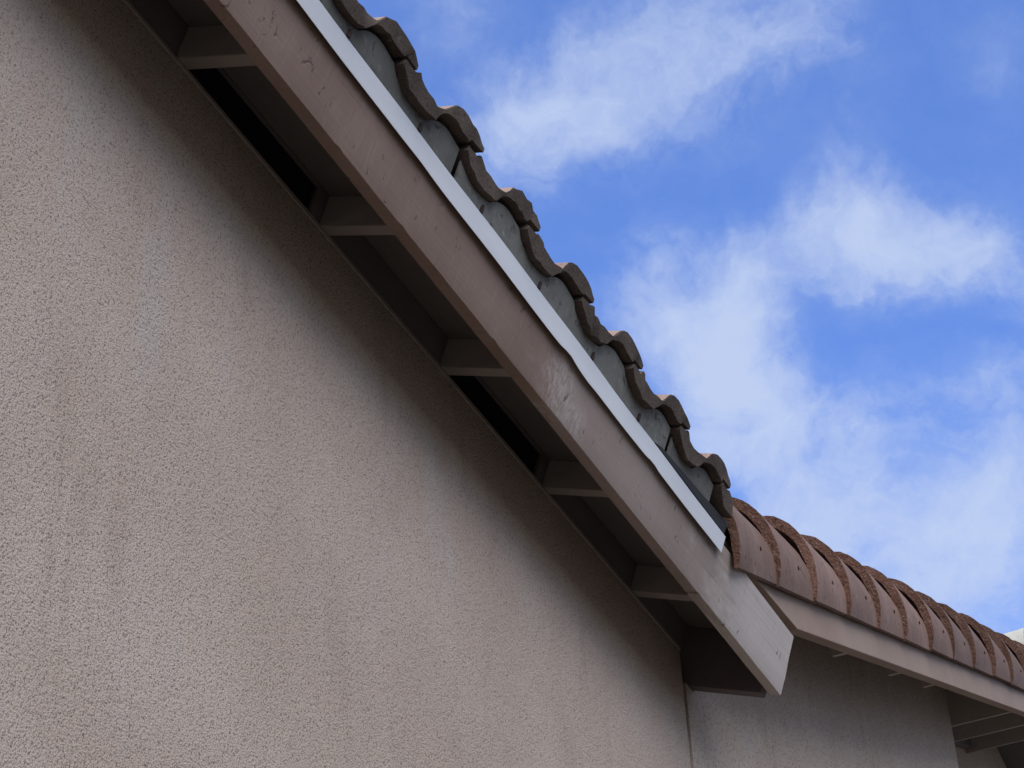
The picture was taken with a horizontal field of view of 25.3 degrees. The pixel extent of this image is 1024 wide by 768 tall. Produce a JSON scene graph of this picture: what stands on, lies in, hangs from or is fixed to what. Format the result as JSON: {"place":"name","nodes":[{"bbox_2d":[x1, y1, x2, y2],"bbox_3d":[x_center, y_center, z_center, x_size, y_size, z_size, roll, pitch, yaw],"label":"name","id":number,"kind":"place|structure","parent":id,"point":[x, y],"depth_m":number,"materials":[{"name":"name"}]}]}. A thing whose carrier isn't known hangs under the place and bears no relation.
{"place":"outdoors","nodes":[
{"label":"outdoors","id":0,"kind":"place"},
{"bbox_2d":[0,0,1023,767],"bbox_3d":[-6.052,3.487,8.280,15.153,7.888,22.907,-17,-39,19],"label":"house","id":1,"kind":"structure","parent":0,"point":[342,424],"depth_m":4.89,"materials":[{"name":"paint"}]},
{"bbox_2d":[357,0,1023,633],"label":"sky","id":2,"kind":"structure","parent":0,"point":[803,220],"materials":[{"name":"blue"}]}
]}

